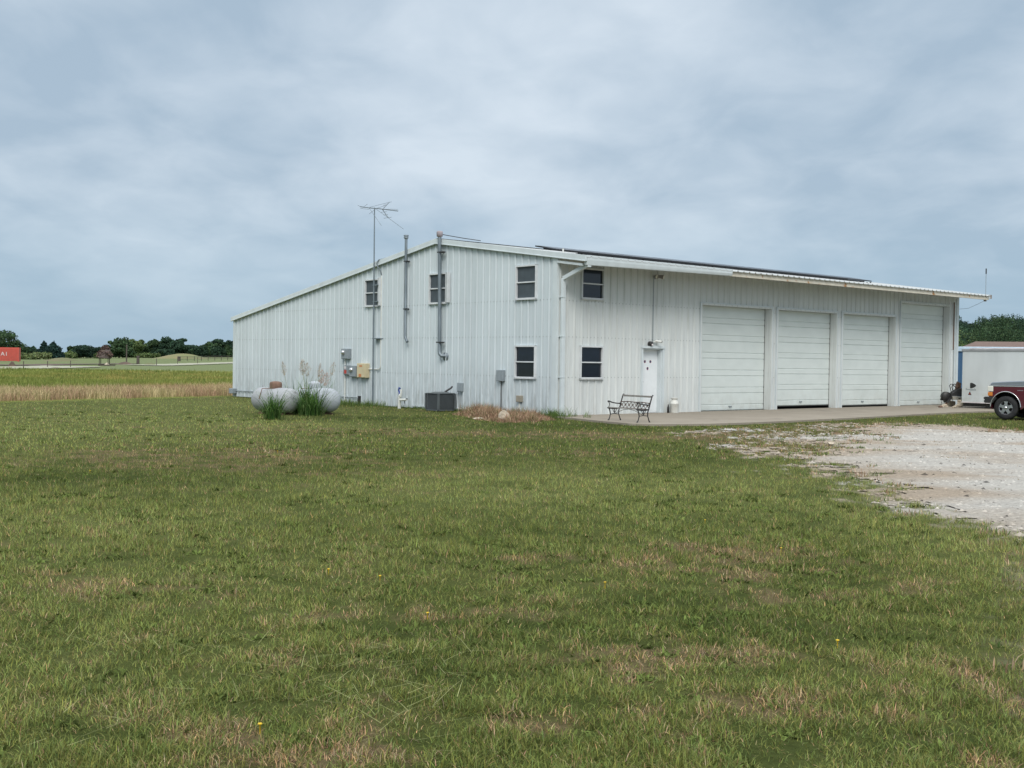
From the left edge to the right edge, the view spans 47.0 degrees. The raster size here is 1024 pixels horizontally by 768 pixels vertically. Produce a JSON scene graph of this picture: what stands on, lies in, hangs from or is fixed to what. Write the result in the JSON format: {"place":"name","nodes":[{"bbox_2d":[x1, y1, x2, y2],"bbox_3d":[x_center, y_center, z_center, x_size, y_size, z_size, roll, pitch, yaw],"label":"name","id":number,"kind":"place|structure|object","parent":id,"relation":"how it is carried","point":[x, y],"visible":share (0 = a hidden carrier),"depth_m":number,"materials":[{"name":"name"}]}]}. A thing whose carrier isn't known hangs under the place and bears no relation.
{"place":"outdoors","nodes":[
{"label":"outdoors","id":0,"kind":"place"},
{"bbox_2d":[1,365,98,368],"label":"dirt road","id":1,"kind":"structure","parent":0,"point":[43,366],"depth_m":141.96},
{"bbox_2d":[0,363,141,364],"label":"dirt path","id":2,"kind":"structure","parent":0,"point":[56,364],"depth_m":156.07,"materials":[{"name":"grey soil"}]},
{"bbox_2d":[0,380,232,400],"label":"tall dry grass","id":3,"kind":"structure","parent":0,"point":[21,393],"depth_m":46.87,"materials":[{"name":"beige plant"}]},
{"bbox_2d":[129,362,232,365],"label":"dirt road","id":4,"kind":"structure","parent":0,"point":[189,363],"depth_m":180.27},
{"bbox_2d":[0,356,1023,767],"bbox_3d":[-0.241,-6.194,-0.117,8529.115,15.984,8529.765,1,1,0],"label":"ground","id":5,"kind":"structure","parent":0,"point":[792,746],"depth_m":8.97,"materials":[{"name":"green plant"}]},
{"bbox_2d":[0,347,20,361],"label":"shipping container","id":6,"kind":"object","parent":5,"relation":"on","point":[10,353],"visible":1,"depth_m":199.89,"materials":[{"name":"red metal"}]},
{"bbox_2d":[0,329,29,352],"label":"tree","id":7,"kind":"object","parent":5,"relation":"on","point":[9,336],"visible":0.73,"depth_m":268.29,"materials":[{"name":"green plant"}]},
{"bbox_2d":[21,352,36,358],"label":"bush","id":8,"kind":"object","parent":5,"relation":"on","point":[29,355],"visible":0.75,"depth_m":245.15,"materials":[{"name":"green plant"}]},
{"bbox_2d":[21,346,36,353],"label":"tree","id":9,"kind":"object","parent":5,"relation":"on","point":[32,349],"visible":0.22,"depth_m":273.45,"materials":[{"name":"green plant"}]},
{"bbox_2d":[36,341,46,352],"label":"tree","id":10,"kind":"object","parent":5,"relation":"on","point":[43,344],"visible":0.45,"depth_m":271.67,"materials":[{"name":"green plant"}]},
{"bbox_2d":[32,352,52,358],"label":"bush","id":11,"kind":"object","parent":5,"relation":"on","point":[44,355],"visible":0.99,"depth_m":247.01,"materials":[{"name":"green plant"}]},
{"bbox_2d":[43,342,64,358],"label":"tree","id":12,"kind":"object","parent":5,"relation":"on","point":[54,349],"visible":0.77,"depth_m":266.99,"materials":[{"name":"green plant"}]},
{"bbox_2d":[43,358,78,360],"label":"earth mound","id":13,"kind":"object","parent":5,"relation":"on","point":[61,359],"visible":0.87,"depth_m":220.89,"materials":[{"name":"plant"}]},
{"bbox_2d":[63,350,77,357],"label":"bush","id":14,"kind":"object","parent":5,"relation":"on","point":[69,354],"visible":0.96,"depth_m":268.63,"materials":[{"name":"green plant"}]},
{"bbox_2d":[67,345,75,351],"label":"tree","id":15,"kind":"object","parent":5,"relation":"on","point":[70,347],"visible":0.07,"depth_m":278.69,"materials":[{"name":"green plant"}]},
{"bbox_2d":[71,345,100,357],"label":"tree","id":16,"kind":"object","parent":5,"relation":"on","point":[85,351],"visible":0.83,"depth_m":271.80,"materials":[{"name":"green plant"}]},
{"bbox_2d":[96,345,114,365],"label":"brush shelter","id":17,"kind":"object","parent":5,"relation":"on","point":[104,351],"visible":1,"depth_m":156.59,"materials":[{"name":"brown plant"}]},
{"bbox_2d":[0,366,232,389],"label":"meadow plants","id":18,"kind":"object","parent":5,"relation":"on","point":[61,376],"visible":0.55,"depth_m":84.53,"materials":[{"name":"green plant"}]},
{"bbox_2d":[107,337,134,357],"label":"tree","id":19,"kind":"object","parent":5,"relation":"on","point":[116,346],"visible":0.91,"depth_m":277.99,"materials":[{"name":"green plant"}]},
{"bbox_2d":[116,362,130,364],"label":"earth mound","id":20,"kind":"object","parent":5,"relation":"on","point":[124,363],"visible":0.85,"depth_m":169.42,"materials":[{"name":"brown soil"}]},
{"bbox_2d":[31,344,232,356],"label":"undergrowth","id":21,"kind":"object","parent":5,"relation":"on","point":[216,351],"visible":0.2,"depth_m":331.92,"materials":[{"name":"green plant"}]},
{"bbox_2d":[128,339,145,352],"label":"tree","id":22,"kind":"object","parent":5,"relation":"on","point":[139,346],"visible":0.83,"depth_m":321.62,"materials":[{"name":"green plant"}]},
{"bbox_2d":[129,352,160,357],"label":"bush","id":23,"kind":"object","parent":5,"relation":"on","point":[148,355],"visible":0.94,"depth_m":280.63,"materials":[{"name":"green plant"}]},
{"bbox_2d":[144,339,165,352],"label":"tree","id":24,"kind":"object","parent":5,"relation":"on","point":[152,343],"visible":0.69,"depth_m":325.84,"materials":[{"name":"green plant"}]},
{"bbox_2d":[154,349,175,356],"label":"tree","id":25,"kind":"object","parent":5,"relation":"on","point":[163,352],"visible":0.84,"depth_m":319.64,"materials":[{"name":"green plant"}]},
{"bbox_2d":[159,336,189,353],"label":"tree","id":26,"kind":"object","parent":5,"relation":"on","point":[178,345],"visible":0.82,"depth_m":325.81,"materials":[{"name":"green plant"}]},
{"bbox_2d":[152,353,208,358],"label":"earth mound","id":27,"kind":"object","parent":5,"relation":"on","point":[173,356],"visible":0.82,"depth_m":267.25,"materials":[{"name":"plant"}]},
{"bbox_2d":[181,356,232,360],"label":"field fence","id":28,"kind":"object","parent":5,"relation":"on","point":[221,358],"visible":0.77,"depth_m":231.47,"materials":[{"name":"brown wood"}]},
{"bbox_2d":[200,341,221,348],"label":"tree","id":29,"kind":"object","parent":5,"relation":"on","point":[209,344],"visible":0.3,"depth_m":336.15,"materials":[{"name":"green plant"}]},
{"bbox_2d":[211,339,232,348],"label":"tree","id":30,"kind":"object","parent":5,"relation":"on","point":[223,343],"visible":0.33,"depth_m":339.80,"materials":[{"name":"green plant"}]},
{"bbox_2d":[252,386,294,419],"bbox_3d":[-6.359,0.410,31.072,1.639,1.051,1.556,0,1,-38],"label":"grass clump","id":31,"kind":"object","parent":5,"relation":"on","point":[273,412],"visible":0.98,"depth_m":31.07,"materials":[{"name":"green plant"}]},
{"bbox_2d":[251,381,300,414],"bbox_3d":[-6.899,0.396,34.314,1.840,0.960,0.738,2,1,42],"label":"propane tank","id":32,"kind":"object","parent":5,"relation":"on","point":[275,385],"visible":0.82,"depth_m":33.98,"materials":[{"name":"white metal"}]},
{"bbox_2d":[229,388,360,402],"bbox_3d":[-8.604,0.464,45.645,0.220,0.350,9.520,0,1,-41],"label":"gas line","id":33,"kind":"object","parent":5,"relation":"on","point":[233,390],"visible":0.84,"depth_m":48.79,"materials":[{"name":"grey metal"}]},
{"bbox_2d":[281,359,340,415],"bbox_3d":[-5.914,0.063,34.212,2.513,1.638,3.499,0,1,-29],"label":"grass clump","id":34,"kind":"object","parent":5,"relation":"on","point":[308,404],"visible":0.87,"depth_m":33.70,"materials":[{"name":"plant"}]},
{"bbox_2d":[297,381,340,413],"bbox_3d":[-5.799,0.400,34.910,0.738,0.960,1.840,0,2,-44],"label":"propane tank","id":35,"kind":"object","parent":5,"relation":"on","point":[334,405],"visible":0.54,"depth_m":34.34,"materials":[{"name":"silver metal"}]},
{"bbox_2d":[358,202,402,401],"bbox_3d":[-4.606,-2.881,40.978,1.274,7.282,2.322,0,1,-18],"label":"television antenna","id":36,"kind":"object","parent":5,"relation":"on","point":[374,284],"visible":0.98,"depth_m":41.26,"materials":[{"name":"metal"}]},
{"bbox_2d":[398,390,406,408],"bbox_3d":[-3.615,0.513,39.197,0.110,0.650,0.557,0,1,-41],"label":"drain pipe","id":37,"kind":"object","parent":5,"relation":"on","point":[400,399],"visible":0.98,"depth_m":39.30,"materials":[{"name":"white plastic"}]},
{"bbox_2d":[425,386,455,410],"bbox_3d":[-2.302,0.451,37.853,0.720,0.800,0.720,0,1,-41],"label":"air conditioner","id":38,"kind":"object","parent":5,"relation":"on","point":[439,401],"visible":1,"depth_m":37.63,"materials":[{"name":"black metal"}]},
{"bbox_2d":[89,437,838,734],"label":"yellow flowers","id":39,"kind":"object","parent":5,"relation":"on","point":[260,723],"visible":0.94,"depth_m":6.76,"materials":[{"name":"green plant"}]},
{"bbox_2d":[340,398,590,418],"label":"wall weeds","id":40,"kind":"object","parent":5,"relation":"on","point":[375,404],"depth_m":37.68,"materials":[{"name":"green plant"}]},
{"bbox_2d":[452,401,554,422],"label":"dead weeds","id":41,"kind":"object","parent":5,"relation":"on","point":[492,413],"visible":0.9,"depth_m":33.08,"materials":[{"name":"beige plant"}]},
{"bbox_2d":[498,410,509,419],"bbox_3d":[-0.179,0.877,32.088,0.392,0.324,0.275,2,1,34],"label":"rock","id":42,"kind":"object","parent":5,"relation":"on","point":[502,413],"visible":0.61,"depth_m":31.99,"materials":[{"name":"stone"}]},
{"bbox_2d":[231,238,991,415],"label":"metal building","id":43,"kind":"structure","parent":5,"relation":"on","point":[549,329],"depth_m":39.91,"materials":[{"name":"metal"}]},
{"bbox_2d":[344,359,345,399],"bbox_3d":[-5.773,-0.074,42.507,0.060,1.680,0.996,0,1,-41],"label":"service conduit","id":44,"kind":"object","parent":43,"relation":"attached to","point":[344,382],"visible":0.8,"depth_m":42.85,"materials":[{"name":"white plastic"}]},
{"bbox_2d":[341,349,350,358],"bbox_3d":[-6.054,-1.097,42.712,0.255,0.370,0.420,0,1,-41],"label":"electric meter","id":45,"kind":"object","parent":43,"relation":"attached to","point":[345,353],"visible":1,"depth_m":42.61,"materials":[{"name":"grey metal"}]},
{"bbox_2d":[343,365,350,374],"bbox_3d":[-5.998,-0.511,42.732,0.148,0.340,0.290,0,1,-41],"label":"disconnect box","id":46,"kind":"object","parent":43,"relation":"attached to","point":[345,369],"visible":0.99,"depth_m":42.65,"materials":[{"name":"grey metal"}]},
{"bbox_2d":[349,366,356,376],"bbox_3d":[-5.706,-0.460,42.318,0.255,0.400,0.420,0,1,-41],"label":"electric meter","id":47,"kind":"object","parent":43,"relation":"attached to","point":[352,371],"visible":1,"depth_m":42.23,"materials":[{"name":"grey metal"}]},
{"bbox_2d":[357,363,369,377],"bbox_3d":[-5.299,-0.481,41.889,0.210,0.510,0.520,0,1,-41],"label":"inverter box","id":48,"kind":"object","parent":43,"relation":"attached to","point":[363,370],"visible":1,"depth_m":41.74,"materials":[{"name":"beige metal"}]},
{"bbox_2d":[364,278,379,306],"bbox_3d":[-4.929,-3.216,41.595,0.145,0.984,0.880,0,1,-41],"label":"window","id":49,"kind":"structure","parent":43,"relation":"in","point":[368,283],"depth_m":41.71,"materials":[{"name":"metal"}]},
{"bbox_2d":[369,258,382,369],"bbox_3d":[-4.785,-2.468,41.328,0.851,3.939,0.258,2,1,39],"label":"conduit","id":50,"kind":"object","parent":43,"relation":"attached to","point":[380,338],"visible":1,"depth_m":41.13,"materials":[{"name":"white plastic"}]},
{"bbox_2d":[378,277,380,305],"bbox_3d":[-4.618,-3.233,41.138,0.125,0.980,0.060,0,1,-41],"label":"window screen","id":51,"kind":"object","parent":43,"relation":"attached to","point":[379,291],"depth_m":41.10,"materials":[{"name":"metal"}]},
{"bbox_2d":[403,235,409,342],"bbox_3d":[-3.581,-3.224,39.850,0.220,3.663,0.283,1,1,-4],"label":"vent pipe","id":52,"kind":"object","parent":43,"relation":"attached to","point":[406,237],"visible":1,"depth_m":39.85,"materials":[{"name":"metal"}]},
{"bbox_2d":[428,272,446,304],"bbox_3d":[-2.420,-3.138,38.744,0.145,1.024,0.960,0,1,-41],"label":"window","id":53,"kind":"structure","parent":43,"relation":"in","point":[432,277],"depth_m":38.88,"materials":[{"name":"metal"}]},
{"bbox_2d":[436,231,447,360],"bbox_3d":[-2.284,-2.881,38.416,0.276,4.238,0.455,0,1,-41],"label":"vent pipe","id":54,"kind":"object","parent":43,"relation":"attached to","point":[440,252],"visible":1,"depth_m":38.40,"materials":[{"name":"metal"}]},
{"bbox_2d":[443,234,480,240],"bbox_3d":[-1.643,-4.723,37.945,1.816,0.344,0.076,2,1,42],"label":"roof cable","id":55,"kind":"object","parent":54,"relation":"attached to","point":[463,238],"visible":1,"depth_m":37.92,"materials":[{"name":"black metal"}]},
{"bbox_2d":[446,272,449,301],"bbox_3d":[-2.077,-3.144,38.247,0.125,0.980,0.060,0,1,-41],"label":"window screen","id":56,"kind":"object","parent":43,"relation":"attached to","point":[447,286],"depth_m":38.22,"materials":[{"name":"metal"}]},
{"bbox_2d":[457,383,463,391],"bbox_3d":[-1.652,0.101,37.801,0.132,0.280,0.220,0,1,-41],"label":"disconnect box","id":57,"kind":"object","parent":43,"relation":"attached to","point":[460,387],"visible":1,"depth_m":37.74,"materials":[{"name":"grey metal"}]},
{"bbox_2d":[496,370,504,407],"bbox_3d":[-0.360,0.216,36.331,0.132,1.300,0.300,0,1,-41],"label":"telephone box","id":58,"kind":"object","parent":43,"relation":"attached to","point":[500,375],"visible":0.9,"depth_m":36.26,"materials":[{"name":"grey metal"}]},
{"bbox_2d":[516,395,522,409],"bbox_3d":[0.220,0.646,35.688,0.112,0.600,0.210,0,1,-41],"label":"outlet box","id":59,"kind":"object","parent":43,"relation":"attached to","point":[519,398],"visible":0.85,"depth_m":35.63,"materials":[{"name":"white plastic"}]},
{"bbox_2d":[513,345,536,378],"bbox_3d":[0.415,-0.663,35.526,0.145,1.014,0.950,0,1,-41],"label":"window","id":60,"kind":"structure","parent":43,"relation":"in","point":[525,356],"depth_m":35.54,"materials":[{"name":"metal"}]},
{"bbox_2d":[515,264,537,299],"bbox_3d":[0.448,-3.063,35.481,0.145,1.054,0.950,0,1,-41],"label":"window","id":61,"kind":"structure","parent":43,"relation":"in","point":[525,275],"depth_m":35.50,"materials":[{"name":"metal"}]},
{"bbox_2d":[579,345,603,378],"bbox_3d":[2.370,-0.657,35.457,0.980,0.992,0.135,0,1,-41],"label":"window","id":62,"kind":"structure","parent":43,"relation":"in","point":[590,357],"depth_m":35.46,"materials":[{"name":"metal"}]},
{"bbox_2d":[580,268,604,300],"bbox_3d":[2.409,-3.005,35.415,0.970,0.954,0.145,0,1,-41],"label":"window","id":63,"kind":"structure","parent":43,"relation":"in","point":[592,286],"depth_m":35.43,"materials":[{"name":"metal"}]},
{"bbox_2d":[652,278,653,341],"bbox_3d":[4.464,-2.336,37.189,0.024,2.020,0.024,0,1,-19],"label":"light conduit","id":64,"kind":"object","parent":43,"relation":"attached to","point":[653,306],"visible":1,"depth_m":37.17,"materials":[{"name":"grey metal"}]},
{"bbox_2d":[640,346,665,412],"bbox_3d":[4.386,-0.124,37.339,1.090,2.150,0.275,0,1,-41],"label":"walk door","id":65,"kind":"structure","parent":43,"relation":"in","point":[652,357],"depth_m":37.53,"materials":[{"name":"white paint"}]},
{"bbox_2d":[653,275,664,278],"bbox_3d":[4.604,-3.374,37.162,0.424,0.138,0.278,0,1,-41],"label":"floodlight","id":66,"kind":"object","parent":43,"relation":"attached to","point":[658,276],"visible":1,"depth_m":37.15,"materials":[{"name":"grey metal"}]},
{"bbox_2d":[535,245,871,282],"bbox_3d":[7.406,-4.064,40.894,16.980,0.298,1.000,0,1,-41],"label":"solar array","id":67,"kind":"object","parent":43,"relation":"on","point":[626,256],"visible":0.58,"depth_m":39.47,"materials":[{"name":"black glass"}]},
{"bbox_2d":[698,302,773,411],"bbox_3d":[7.558,-0.889,40.180,3.950,3.644,0.360,0,1,-41],"label":"overhead door","id":68,"kind":"structure","parent":43,"relation":"in","point":[736,341],"depth_m":40.42,"materials":[{"name":"metal"}]},
{"bbox_2d":[774,307,838,409],"bbox_3d":[10.630,-0.913,42.881,3.790,3.614,0.360,0,1,-41],"label":"overhead door","id":69,"kind":"structure","parent":43,"relation":"in","point":[806,341],"depth_m":43.17,"materials":[{"name":"metal"}]},
{"bbox_2d":[839,311,896,407],"bbox_3d":[13.684,-0.928,45.563,3.820,3.624,0.360,0,1,-41],"label":"overhead door","id":70,"kind":"structure","parent":43,"relation":"in","point":[868,343],"depth_m":45.87,"materials":[{"name":"metal"}]},
{"bbox_2d":[898,301,950,405],"bbox_3d":[16.808,-1.213,48.301,3.950,4.234,0.360,0,1,-41],"label":"overhead door","id":71,"kind":"structure","parent":43,"relation":"in","point":[925,328],"depth_m":48.62,"materials":[{"name":"metal"}]},
{"bbox_2d":[953,302,954,349],"bbox_3d":[18.617,-2.441,49.594,0.041,2.000,0.041,1,1,26],"label":"hanging rod","id":72,"kind":"object","parent":43,"relation":"hanging from","point":[953,325],"visible":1,"depth_m":49.59,"materials":[{"name":"metal"}]},
{"bbox_2d":[555,405,994,425],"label":"concrete slab","id":73,"kind":"structure","parent":5,"relation":"on","point":[732,417],"depth_m":36.44,"materials":[{"name":"grey concrete"}]},
{"bbox_2d":[607,393,653,422],"bbox_3d":[3.180,0.647,31.736,0.564,0.745,1.345,0,1,-31],"label":"park bench","id":74,"kind":"object","parent":73,"relation":"on","point":[638,409],"visible":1,"depth_m":31.75,"materials":[{"name":"black metal"}]},
{"bbox_2d":[670,398,678,412],"bbox_3d":[5.182,0.680,37.580,0.282,0.485,0.282,1,1,9],"label":"milk can","id":75,"kind":"object","parent":73,"relation":"on","point":[674,405],"visible":1,"depth_m":37.48,"materials":[{"name":"paint"}]},
{"bbox_2d":[947,400,955,405],"bbox_3d":[17.798,0.805,47.660,0.318,0.292,0.354,1,1,4],"label":"rock","id":76,"kind":"object","parent":73,"relation":"on","point":[951,403],"visible":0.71,"depth_m":47.52,"materials":[{"name":"stone"}]},
{"bbox_2d":[951,396,961,399],"bbox_3d":[17.833,0.563,47.235,0.515,0.129,0.656,1,1,0],"label":"pallet block","id":77,"kind":"object","parent":73,"relation":"on","point":[956,398],"depth_m":46.91,"materials":[{"name":"black wood"}]},
{"bbox_2d":[940,381,961,402],"bbox_3d":[17.633,0.331,47.209,0.917,0.879,0.400,1,1,0],"label":"old machine","id":78,"kind":"object","parent":77,"relation":"on","point":[945,397],"visible":0.95,"depth_m":47.09,"materials":[{"name":"black metal"}]},
{"bbox_2d":[961,348,1023,408],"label":"cargo trailer","id":79,"kind":"object","parent":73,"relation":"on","point":[983,369],"visible":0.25,"depth_m":45.35,"materials":[{"name":"white metal"}]},
{"bbox_2d":[674,423,1023,530],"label":"gravel drive","id":80,"kind":"structure","parent":5,"relation":"on","point":[1016,487],"depth_m":19.35,"materials":[{"name":"gravel"}]},
{"bbox_2d":[671,422,1023,539],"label":"loose stones","id":81,"kind":"object","parent":80,"relation":"on","point":[963,456],"visible":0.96,"depth_m":21.30,"materials":[{"name":"stone"}]},
{"bbox_2d":[675,421,1023,697],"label":"edge weeds","id":82,"kind":"object","parent":5,"relation":"on","point":[995,531],"visible":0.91,"depth_m":18.76,"materials":[{"name":"green plant"}]},
{"bbox_2d":[958,314,1023,346],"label":"hillside wood","id":83,"kind":"object","parent":5,"relation":"on","point":[1001,329],"visible":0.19,"depth_m":178.97,"materials":[{"name":"green plant"}]},
{"bbox_2d":[958,347,1023,387],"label":"storage box","id":84,"kind":"object","parent":5,"relation":"on","point":[960,357],"visible":0.06,"depth_m":59.87,"materials":[{"name":"blue metal"}]},
{"bbox_2d":[984,381,1023,418],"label":"pickup truck","id":85,"kind":"object","parent":5,"relation":"on","point":[1005,399],"visible":1,"depth_m":36.83,"materials":[{"name":"red paint"}]},
{"bbox_2d":[0,0,1023,352],"label":"sky","id":86,"kind":"structure","parent":0,"point":[175,169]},
{"bbox_2d":[962,341,1023,346],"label":"brown roofed house","id":87,"kind":"structure","parent":0,"point":[994,344],"depth_m":132.18,"materials":[{"name":"beige"}]}
]}

